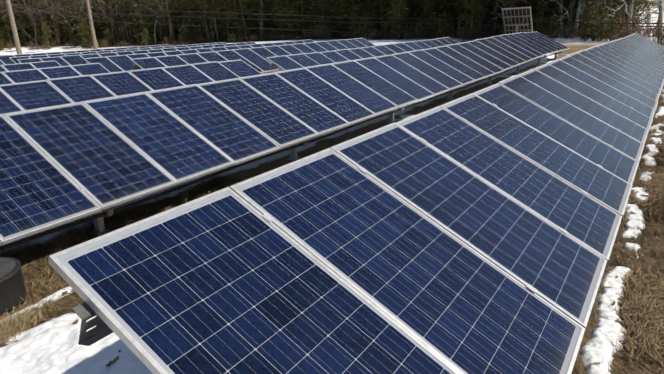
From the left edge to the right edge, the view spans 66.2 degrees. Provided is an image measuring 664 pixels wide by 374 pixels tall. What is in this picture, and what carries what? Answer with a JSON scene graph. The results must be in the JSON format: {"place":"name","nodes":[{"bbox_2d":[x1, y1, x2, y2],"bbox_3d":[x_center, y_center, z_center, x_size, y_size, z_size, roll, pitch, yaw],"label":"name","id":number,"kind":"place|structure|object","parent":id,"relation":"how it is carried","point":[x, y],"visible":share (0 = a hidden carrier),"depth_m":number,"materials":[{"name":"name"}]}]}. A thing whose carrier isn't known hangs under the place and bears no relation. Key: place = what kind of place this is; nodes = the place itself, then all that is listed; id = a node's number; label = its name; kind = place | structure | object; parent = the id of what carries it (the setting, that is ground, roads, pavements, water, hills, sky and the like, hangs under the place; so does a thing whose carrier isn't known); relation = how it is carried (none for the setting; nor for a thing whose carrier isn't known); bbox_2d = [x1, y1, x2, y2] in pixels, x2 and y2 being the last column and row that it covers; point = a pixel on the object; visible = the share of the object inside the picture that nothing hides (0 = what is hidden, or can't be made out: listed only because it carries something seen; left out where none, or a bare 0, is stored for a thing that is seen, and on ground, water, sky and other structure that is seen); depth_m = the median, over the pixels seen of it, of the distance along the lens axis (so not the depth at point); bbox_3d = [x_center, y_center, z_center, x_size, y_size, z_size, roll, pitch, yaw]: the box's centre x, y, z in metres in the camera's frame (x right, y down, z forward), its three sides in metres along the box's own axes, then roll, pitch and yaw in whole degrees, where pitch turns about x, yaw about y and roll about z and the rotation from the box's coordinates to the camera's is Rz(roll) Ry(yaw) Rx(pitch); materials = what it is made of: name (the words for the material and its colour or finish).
{"place":"outdoors","nodes":[
{"label":"outdoors","id":0,"kind":"place"},
{"bbox_2d":[0,8,663,373],"bbox_3d":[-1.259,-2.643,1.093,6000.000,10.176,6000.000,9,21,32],"label":"ground","id":1,"kind":"structure","parent":0,"point":[574,45],"depth_m":6.20,"materials":[{"name":"brown plant"}]},
{"bbox_2d":[0,4,19,46],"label":"pine tree","id":2,"kind":"object","parent":1,"relation":"on","point":[7,32],"visible":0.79,"depth_m":113.51,"materials":[{"name":"green plant"}]},
{"bbox_2d":[5,0,21,53],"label":"utility pole","id":3,"kind":"object","parent":1,"relation":"on","point":[14,29],"visible":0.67,"depth_m":62.15,"materials":[{"name":"brown wood"}]},
{"bbox_2d":[5,0,39,46],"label":"pine tree","id":4,"kind":"object","parent":1,"relation":"on","point":[24,36],"visible":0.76,"depth_m":115.06,"materials":[{"name":"green plant"}]},
{"bbox_2d":[1,0,62,46],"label":"hardwood tree","id":5,"kind":"object","parent":1,"relation":"on","point":[35,18],"visible":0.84,"depth_m":112.12,"materials":[{"name":"grey plant"}]},
{"bbox_2d":[4,0,73,45],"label":"hardwood tree","id":6,"kind":"object","parent":1,"relation":"on","point":[56,29],"visible":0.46,"depth_m":114.73,"materials":[{"name":"grey plant"}]},
{"bbox_2d":[26,0,55,45],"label":"pine tree","id":7,"kind":"object","parent":1,"relation":"on","point":[42,22],"visible":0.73,"depth_m":114.32,"materials":[{"name":"green plant"}]},
{"bbox_2d":[38,22,54,48],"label":"young pine tree","id":8,"kind":"object","parent":1,"relation":"on","point":[46,35],"visible":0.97,"depth_m":110.54,"materials":[{"name":"green plant"}]},
{"bbox_2d":[52,0,82,44],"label":"pine tree","id":9,"kind":"object","parent":1,"relation":"on","point":[64,16],"visible":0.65,"depth_m":115.20,"materials":[{"name":"green plant"}]},
{"bbox_2d":[55,0,82,41],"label":"pine tree","id":10,"kind":"object","parent":1,"relation":"on","point":[72,10],"visible":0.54,"depth_m":115.30,"materials":[{"name":"green plant"}]},
{"bbox_2d":[63,18,77,45],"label":"pine tree","id":11,"kind":"object","parent":1,"relation":"on","point":[66,24],"visible":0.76,"depth_m":116.13,"materials":[{"name":"green plant"}]},
{"bbox_2d":[73,18,90,46],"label":"young pine tree","id":12,"kind":"object","parent":1,"relation":"on","point":[84,32],"visible":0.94,"depth_m":110.77,"materials":[{"name":"green plant"}]},
{"bbox_2d":[0,44,170,64],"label":"solar row","id":13,"kind":"object","parent":1,"relation":"on","point":[5,59],"visible":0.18,"depth_m":34.16,"materials":[{"name":"blue glass"}]},
{"bbox_2d":[74,0,104,40],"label":"pine tree","id":14,"kind":"object","parent":1,"relation":"on","point":[81,4],"visible":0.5,"depth_m":114.17,"materials":[{"name":"green plant"}]},
{"bbox_2d":[85,0,97,48],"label":"utility pole","id":15,"kind":"object","parent":1,"relation":"on","point":[95,46],"visible":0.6,"depth_m":78.09,"materials":[{"name":"brown wood"}]},
{"bbox_2d":[2,7,495,34],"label":"wire","id":16,"kind":"object","parent":15,"relation":"attached to","point":[232,27],"visible":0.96,"depth_m":75.24,"materials":[{"name":"black metal"}]},
{"bbox_2d":[0,5,663,23],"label":"wire","id":17,"kind":"object","parent":15,"relation":"attached to","point":[305,15],"visible":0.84,"depth_m":74.56,"materials":[{"name":"black metal"}]},
{"bbox_2d":[3,12,663,26],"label":"wire","id":18,"kind":"object","parent":15,"relation":"attached to","point":[307,20],"visible":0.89,"depth_m":74.48,"materials":[{"name":"black metal"}]},
{"bbox_2d":[68,0,124,45],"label":"hardwood tree","id":19,"kind":"object","parent":1,"relation":"on","point":[111,20],"visible":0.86,"depth_m":112.42,"materials":[{"name":"grey plant"}]},
{"bbox_2d":[91,20,104,44],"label":"pine tree","id":20,"kind":"object","parent":1,"relation":"on","point":[97,32],"visible":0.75,"depth_m":116.80,"materials":[{"name":"green plant"}]},
{"bbox_2d":[92,0,117,37],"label":"pine tree","id":21,"kind":"object","parent":1,"relation":"on","point":[107,22],"visible":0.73,"depth_m":113.83,"materials":[{"name":"green plant"}]},
{"bbox_2d":[103,27,116,46],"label":"young pine tree","id":22,"kind":"object","parent":1,"relation":"on","point":[108,34],"visible":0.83,"depth_m":111.72,"materials":[{"name":"green plant"}]},
{"bbox_2d":[9,42,226,63],"bbox_3d":[-16.351,-6.165,27.414,1.799,1.711,31.590,9,21,32],"label":"solar row","id":23,"kind":"object","parent":1,"relation":"on","point":[14,60],"visible":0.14,"depth_m":31.36,"materials":[{"name":"blue glass"}]},
{"bbox_2d":[0,167,239,373],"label":"snow","id":24,"kind":"structure","parent":1,"relation":"on","point":[52,346],"depth_m":3.75,"materials":[{"name":"white snow"}]},
{"bbox_2d":[112,0,134,44],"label":"pine tree","id":25,"kind":"object","parent":1,"relation":"on","point":[124,20],"visible":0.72,"depth_m":113.96,"materials":[{"name":"green plant"}]},
{"bbox_2d":[0,173,249,358],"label":"grass","id":26,"kind":"structure","parent":1,"relation":"on","point":[43,258],"depth_m":5.42,"materials":[{"name":"brown plant"}]},
{"bbox_2d":[0,257,25,317],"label":"concrete block","id":27,"kind":"structure","parent":26,"relation":"on","point":[12,290],"depth_m":4.39,"materials":[{"name":"concrete"}]},
{"bbox_2d":[123,0,140,41],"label":"pine tree","id":28,"kind":"object","parent":1,"relation":"on","point":[131,21],"visible":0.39,"depth_m":111.37,"materials":[{"name":"green plant"}]},
{"bbox_2d":[128,16,143,44],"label":"pine tree","id":29,"kind":"object","parent":1,"relation":"on","point":[132,26],"visible":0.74,"depth_m":111.62,"materials":[{"name":"green plant"}]},
{"bbox_2d":[17,42,255,65],"bbox_3d":[-13.476,-5.042,23.453,1.801,1.707,31.590,9,21,32],"label":"solar row","id":30,"kind":"object","parent":1,"relation":"on","point":[68,60],"visible":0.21,"depth_m":26.45,"materials":[{"name":"blue glass"}]},
{"bbox_2d":[125,0,154,24],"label":"pine tree","id":31,"kind":"object","parent":1,"relation":"on","point":[140,3],"visible":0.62,"depth_m":110.17,"materials":[{"name":"green plant"}]},
{"bbox_2d":[134,1,157,40],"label":"pine tree","id":32,"kind":"object","parent":1,"relation":"on","point":[150,29],"visible":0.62,"depth_m":109.96,"materials":[{"name":"green plant"}]},
{"bbox_2d":[139,0,157,39],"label":"pine tree","id":33,"kind":"object","parent":1,"relation":"on","point":[148,21],"visible":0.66,"depth_m":110.11,"materials":[{"name":"green plant"}]},
{"bbox_2d":[0,39,313,71],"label":"solar row","id":34,"kind":"object","parent":1,"relation":"on","point":[118,63],"visible":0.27,"depth_m":22.12,"materials":[{"name":"blue glass"}]},
{"bbox_2d":[148,3,169,44],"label":"pine tree","id":35,"kind":"object","parent":1,"relation":"on","point":[160,35],"visible":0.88,"depth_m":109.13,"materials":[{"name":"green plant"}]},
{"bbox_2d":[144,0,183,43],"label":"pine tree","id":36,"kind":"object","parent":1,"relation":"on","point":[170,20],"visible":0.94,"depth_m":108.12,"materials":[{"name":"green plant"}]},
{"bbox_2d":[172,0,190,40],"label":"pine tree","id":37,"kind":"object","parent":1,"relation":"on","point":[180,21],"visible":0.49,"depth_m":110.17,"materials":[{"name":"green plant"}]},
{"bbox_2d":[178,25,191,44],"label":"young pine tree","id":38,"kind":"object","parent":1,"relation":"on","point":[185,33],"visible":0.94,"depth_m":102.15,"materials":[{"name":"green plant"}]},
{"bbox_2d":[0,38,375,84],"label":"solar row","id":39,"kind":"object","parent":1,"relation":"on","point":[255,58],"visible":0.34,"depth_m":20.13,"materials":[{"name":"blue glass"}]},
{"bbox_2d":[181,0,203,42],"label":"pine tree","id":40,"kind":"object","parent":1,"relation":"on","point":[193,5],"visible":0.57,"depth_m":104.42,"materials":[{"name":"green plant"}]},
{"bbox_2d":[185,2,204,43],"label":"pine tree","id":41,"kind":"object","parent":1,"relation":"on","point":[196,32],"visible":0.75,"depth_m":105.68,"materials":[{"name":"green plant"}]},
{"bbox_2d":[191,0,216,42],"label":"pine tree","id":42,"kind":"object","parent":1,"relation":"on","point":[205,12],"visible":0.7,"depth_m":102.20,"materials":[{"name":"green plant"}]},
{"bbox_2d":[199,0,222,42],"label":"pine tree","id":43,"kind":"object","parent":1,"relation":"on","point":[212,29],"visible":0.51,"depth_m":102.73,"materials":[{"name":"green plant"}]},
{"bbox_2d":[200,0,224,42],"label":"pine tree","id":44,"kind":"object","parent":1,"relation":"on","point":[214,19],"visible":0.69,"depth_m":101.50,"materials":[{"name":"green plant"}]},
{"bbox_2d":[208,0,244,34],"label":"pine tree","id":45,"kind":"object","parent":1,"relation":"on","point":[229,8],"visible":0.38,"depth_m":100.48,"materials":[{"name":"green plant"}]},
{"bbox_2d":[214,0,240,42],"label":"pine tree","id":46,"kind":"object","parent":1,"relation":"on","point":[228,32],"visible":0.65,"depth_m":100.18,"materials":[{"name":"green plant"}]},
{"bbox_2d":[0,37,457,113],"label":"solar row","id":47,"kind":"object","parent":1,"relation":"on","point":[21,96],"visible":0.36,"depth_m":12.72,"materials":[{"name":"blue glass"}]},
{"bbox_2d":[217,0,245,41],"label":"pine tree","id":48,"kind":"object","parent":1,"relation":"on","point":[228,1],"visible":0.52,"depth_m":98.09,"materials":[{"name":"green plant"}]},
{"bbox_2d":[226,0,258,41],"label":"pine tree","id":49,"kind":"object","parent":1,"relation":"on","point":[244,24],"visible":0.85,"depth_m":97.12,"materials":[{"name":"green plant"}]},
{"bbox_2d":[242,0,264,39],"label":"pine tree","id":50,"kind":"object","parent":1,"relation":"on","point":[247,25],"visible":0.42,"depth_m":99.71,"materials":[{"name":"green plant"}]},
{"bbox_2d":[239,0,274,35],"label":"pine tree","id":51,"kind":"object","parent":1,"relation":"on","point":[259,25],"visible":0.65,"depth_m":96.80,"materials":[{"name":"green plant"}]},
{"bbox_2d":[246,0,275,40],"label":"pine tree","id":52,"kind":"object","parent":1,"relation":"on","point":[262,10],"visible":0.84,"depth_m":95.52,"materials":[{"name":"green plant"}]},
{"bbox_2d":[270,0,298,39],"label":"pine tree","id":53,"kind":"object","parent":1,"relation":"on","point":[279,18],"visible":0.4,"depth_m":91.34,"materials":[{"name":"green plant"}]},
{"bbox_2d":[0,31,569,250],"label":"solar row","id":54,"kind":"object","parent":1,"relation":"on","point":[67,163],"visible":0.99,"depth_m":7.32,"materials":[{"name":"blue glass"}]},
{"bbox_2d":[268,0,302,39],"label":"pine tree","id":55,"kind":"object","parent":1,"relation":"on","point":[286,18],"visible":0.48,"depth_m":90.32,"materials":[{"name":"green plant"}]},
{"bbox_2d":[280,0,302,38],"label":"pine tree","id":56,"kind":"object","parent":1,"relation":"on","point":[289,23],"visible":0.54,"depth_m":89.75,"materials":[{"name":"green plant"}]},
{"bbox_2d":[284,0,311,35],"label":"pine tree","id":57,"kind":"object","parent":1,"relation":"on","point":[299,19],"visible":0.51,"depth_m":88.87,"materials":[{"name":"green plant"}]},
{"bbox_2d":[281,0,317,38],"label":"pine tree","id":58,"kind":"object","parent":1,"relation":"on","point":[297,12],"visible":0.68,"depth_m":88.06,"materials":[{"name":"green plant"}]},
{"bbox_2d":[292,0,317,38],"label":"pine tree","id":59,"kind":"object","parent":1,"relation":"on","point":[304,27],"visible":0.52,"depth_m":88.17,"materials":[{"name":"green plant"}]},
{"bbox_2d":[305,0,335,33],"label":"pine tree","id":60,"kind":"object","parent":1,"relation":"on","point":[323,11],"visible":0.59,"depth_m":85.99,"materials":[{"name":"green plant"}]},
{"bbox_2d":[316,17,331,39],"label":"young pine tree","id":61,"kind":"object","parent":1,"relation":"on","point":[323,27],"visible":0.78,"depth_m":81.75,"materials":[{"name":"green plant"}]},
{"bbox_2d":[11,120,663,369],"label":"dead leaves","id":62,"kind":"object","parent":1,"relation":"on","point":[117,357],"visible":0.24,"depth_m":4.26,"materials":[{"name":"brown plant"}]},
{"bbox_2d":[335,4,350,37],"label":"young pine tree","id":63,"kind":"object","parent":1,"relation":"on","point":[341,21],"visible":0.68,"depth_m":83.14,"materials":[{"name":"green plant"}]},
{"bbox_2d":[348,12,360,38],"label":"young pine tree","id":64,"kind":"object","parent":1,"relation":"on","point":[354,27],"visible":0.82,"depth_m":74.94,"materials":[{"name":"green plant"}]},
{"bbox_2d":[48,33,663,373],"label":"solar row","id":65,"kind":"object","parent":1,"relation":"on","point":[474,232],"visible":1,"depth_m":2.89,"materials":[{"name":"blue glass"}]},
{"bbox_2d":[72,302,112,345],"bbox_3d":[-0.893,0.507,2.099,0.145,0.208,0.350,9,21,32],"label":"mounting bracket","id":66,"kind":"object","parent":65,"relation":"attached to","point":[84,312],"visible":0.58,"depth_m":1.98,"materials":[{"name":"grey metal"}]},
{"bbox_2d":[356,13,373,38],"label":"young pine tree","id":67,"kind":"object","parent":1,"relation":"on","point":[365,34],"visible":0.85,"depth_m":72.21,"materials":[{"name":"green plant"}]},
{"bbox_2d":[349,0,384,38],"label":"pine tree","id":68,"kind":"object","parent":1,"relation":"on","point":[360,5],"visible":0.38,"depth_m":78.53,"materials":[{"name":"green plant"}]},
{"bbox_2d":[369,10,379,37],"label":"young pine tree","id":69,"kind":"object","parent":1,"relation":"on","point":[373,18],"visible":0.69,"depth_m":76.28,"materials":[{"name":"green plant"}]},
{"bbox_2d":[381,19,393,39],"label":"young pine tree","id":70,"kind":"object","parent":1,"relation":"on","point":[386,35],"visible":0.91,"depth_m":70.09,"materials":[{"name":"green plant"}]},
{"bbox_2d":[387,0,409,39],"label":"young pine tree","id":71,"kind":"object","parent":1,"relation":"on","point":[399,10],"visible":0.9,"depth_m":68.03,"materials":[{"name":"green plant"}]},
{"bbox_2d":[230,54,569,170],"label":"support frame","id":72,"kind":"structure","parent":1,"relation":"on","point":[254,164],"depth_m":12.12,"materials":[{"name":"grey metal"}]},
{"bbox_2d":[417,1,439,38],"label":"young pine tree","id":73,"kind":"object","parent":1,"relation":"on","point":[429,8],"visible":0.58,"depth_m":66.31,"materials":[{"name":"green plant"}]},
{"bbox_2d":[425,13,441,38],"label":"young pine tree","id":74,"kind":"object","parent":1,"relation":"on","point":[432,26],"visible":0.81,"depth_m":65.50,"materials":[{"name":"green plant"}]},
{"bbox_2d":[428,0,460,37],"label":"pine tree","id":75,"kind":"object","parent":1,"relation":"on","point":[436,8],"visible":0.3,"depth_m":67.40,"materials":[{"name":"green plant"}]},
{"bbox_2d":[435,12,455,37],"bbox_3d":[13.346,-19.208,60.611,2.460,3.850,2.688,-8,18,-16],"label":"young pine tree","id":76,"kind":"object","parent":1,"relation":"on","point":[443,33],"visible":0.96,"depth_m":60.36,"materials":[{"name":"green plant"}]},
{"bbox_2d":[432,0,465,37],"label":"pine tree","id":77,"kind":"object","parent":1,"relation":"on","point":[458,12],"visible":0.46,"depth_m":66.14,"materials":[{"name":"green plant"}]},
{"bbox_2d":[439,0,468,37],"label":"pine tree","id":78,"kind":"object","parent":1,"relation":"on","point":[448,6],"visible":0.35,"depth_m":67.18,"materials":[{"name":"green plant"}]},
{"bbox_2d":[456,0,488,40],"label":"young pine tree","id":79,"kind":"object","parent":1,"relation":"on","point":[471,16],"visible":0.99,"depth_m":55.45,"materials":[{"name":"green plant"}]},
{"bbox_2d":[458,0,492,37],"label":"young pine tree","id":80,"kind":"object","parent":1,"relation":"on","point":[473,18],"visible":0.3,"depth_m":60.36,"materials":[{"name":"green plant"}]},
{"bbox_2d":[452,0,500,31],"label":"pine tree","id":81,"kind":"object","parent":1,"relation":"on","point":[464,4],"visible":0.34,"depth_m":60.89,"materials":[{"name":"green plant"}]},
{"bbox_2d":[477,0,510,35],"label":"pine tree","id":82,"kind":"object","parent":1,"relation":"on","point":[491,10],"visible":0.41,"depth_m":60.45,"materials":[{"name":"green plant"}]},
{"bbox_2d":[501,6,532,33],"bbox_3d":[14.738,-12.574,40.459,2.280,3.252,1.431,11,22,36],"label":"tracker frame","id":83,"kind":"object","parent":1,"relation":"on","point":[517,19],"visible":0.79,"depth_m":40.12,"materials":[{"name":"metal"}]},
{"bbox_2d":[498,0,535,34],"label":"young pine tree","id":84,"kind":"object","parent":1,"relation":"on","point":[507,2],"visible":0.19,"depth_m":51.33,"materials":[{"name":"green plant"}]},
{"bbox_2d":[533,15,548,34],"bbox_3d":[20.377,-15.521,49.764,1.750,2.506,1.602,-6,18,-10],"label":"young pine tree","id":85,"kind":"object","parent":1,"relation":"on","point":[540,23],"visible":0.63,"depth_m":49.47,"materials":[{"name":"green plant"}]},
{"bbox_2d":[531,0,554,35],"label":"young pine tree","id":86,"kind":"object","parent":1,"relation":"on","point":[542,9],"visible":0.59,"depth_m":51.88,"materials":[{"name":"green plant"}]},
{"bbox_2d":[535,13,564,36],"bbox_3d":[21.101,-15.394,49.196,2.602,2.718,2.391,-3,18,-1],"label":"young pine tree","id":87,"kind":"object","parent":1,"relation":"on","point":[547,28],"visible":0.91,"depth_m":49.23,"materials":[{"name":"green plant"}]},
{"bbox_2d":[535,0,579,37],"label":"pine tree","id":88,"kind":"object","parent":1,"relation":"on","point":[557,7],"visible":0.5,"depth_m":51.72,"materials":[{"name":"green plant"}]},
{"bbox_2d":[536,0,579,37],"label":"pine tree","id":89,"kind":"object","parent":1,"relation":"on","point":[567,2],"visible":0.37,"depth_m":51.73,"materials":[{"name":"green plant"}]},
{"bbox_2d":[555,19,589,38],"bbox_3d":[22.539,-14.743,47.379,3.074,2.014,2.602,12,23,39],"label":"shrub","id":90,"kind":"object","parent":1,"relation":"on","point":[570,29],"visible":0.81,"depth_m":47.67,"materials":[{"name":"green plant"}]},
{"bbox_2d":[564,0,584,37],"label":"hardwood tree","id":91,"kind":"object","parent":1,"relation":"on","point":[571,13],"visible":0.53,"depth_m":51.04,"materials":[{"name":"grey plant"}]},
{"bbox_2d":[576,15,593,40],"bbox_3d":[21.257,-13.360,42.603,1.688,2.642,1.845,8,20,30],"label":"young pine tree","id":92,"kind":"object","parent":1,"relation":"on","point":[581,32],"visible":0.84,"depth_m":42.60,"materials":[{"name":"green plant"}]},
{"bbox_2d":[577,0,615,40],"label":"young pine tree","id":93,"kind":"object","parent":1,"relation":"on","point":[590,13],"visible":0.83,"depth_m":41.95,"materials":[{"name":"green plant"}]},
{"bbox_2d":[573,0,626,37],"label":"hardwood tree","id":94,"kind":"object","parent":1,"relation":"on","point":[578,15],"visible":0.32,"depth_m":50.56,"materials":[{"name":"grey plant"}]},
{"bbox_2d":[593,11,623,40],"bbox_3d":[22.263,-12.722,40.718,2.494,2.605,2.292,-12,20,-28],"label":"young pine tree","id":95,"kind":"object","parent":1,"relation":"on","point":[609,29],"visible":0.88,"depth_m":40.31,"materials":[{"name":"green plant"}]},
{"bbox_2d":[572,147,663,373],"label":"grass","id":96,"kind":"structure","parent":1,"relation":"on","point":[654,299],"depth_m":4.13,"materials":[{"name":"brown plant"}]},
{"bbox_2d":[602,0,633,35],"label":"hardwood tree","id":97,"kind":"object","parent":1,"relation":"on","point":[630,13],"visible":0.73,"depth_m":43.33,"materials":[{"name":"grey plant"}]},
{"bbox_2d":[580,89,663,373],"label":"snow drip line","id":98,"kind":"object","parent":1,"relation":"on","point":[600,345],"visible":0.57,"depth_m":4.08,"materials":[{"name":"white snow"}]},
{"bbox_2d":[610,15,641,37],"bbox_3d":[23.193,-12.449,39.889,2.733,2.115,3.229,-15,21,-34],"label":"shrub","id":99,"kind":"object","parent":1,"relation":"on","point":[626,24],"visible":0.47,"depth_m":39.97,"materials":[{"name":"green plant"}]},
{"bbox_2d":[594,0,660,32],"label":"pine tree","id":100,"kind":"object","parent":1,"relation":"on","point":[644,2],"visible":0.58,"depth_m":44.14,"materials":[{"name":"green plant"}]},
{"bbox_2d":[601,0,662,31],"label":"hardwood tree","id":101,"kind":"object","parent":1,"relation":"on","point":[660,13],"visible":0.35,"depth_m":46.58,"materials":[{"name":"grey plant"}]},
{"bbox_2d":[622,23,656,35],"bbox_3d":[22.535,-11.244,37.173,2.261,1.530,2.628,10,21,34],"label":"shrub","id":102,"kind":"object","parent":1,"relation":"on","point":[632,30],"visible":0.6,"depth_m":37.44,"materials":[{"name":"plant"}]},
{"bbox_2d":[640,175,663,373],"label":"grass tufts","id":103,"kind":"object","parent":1,"relation":"on","point":[649,251],"visible":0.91,"depth_m":4.91,"materials":[{"name":"brown plant"}]},
{"bbox_2d":[642,21,663,42],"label":"shrub","id":104,"kind":"object","parent":1,"relation":"on","point":[656,31],"visible":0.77,"depth_m":35.51,"materials":[{"name":"plant"}]},
{"bbox_2d":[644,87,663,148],"bbox_3d":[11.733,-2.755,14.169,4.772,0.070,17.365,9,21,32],"label":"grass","id":105,"kind":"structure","parent":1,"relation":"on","point":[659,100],"depth_m":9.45,"materials":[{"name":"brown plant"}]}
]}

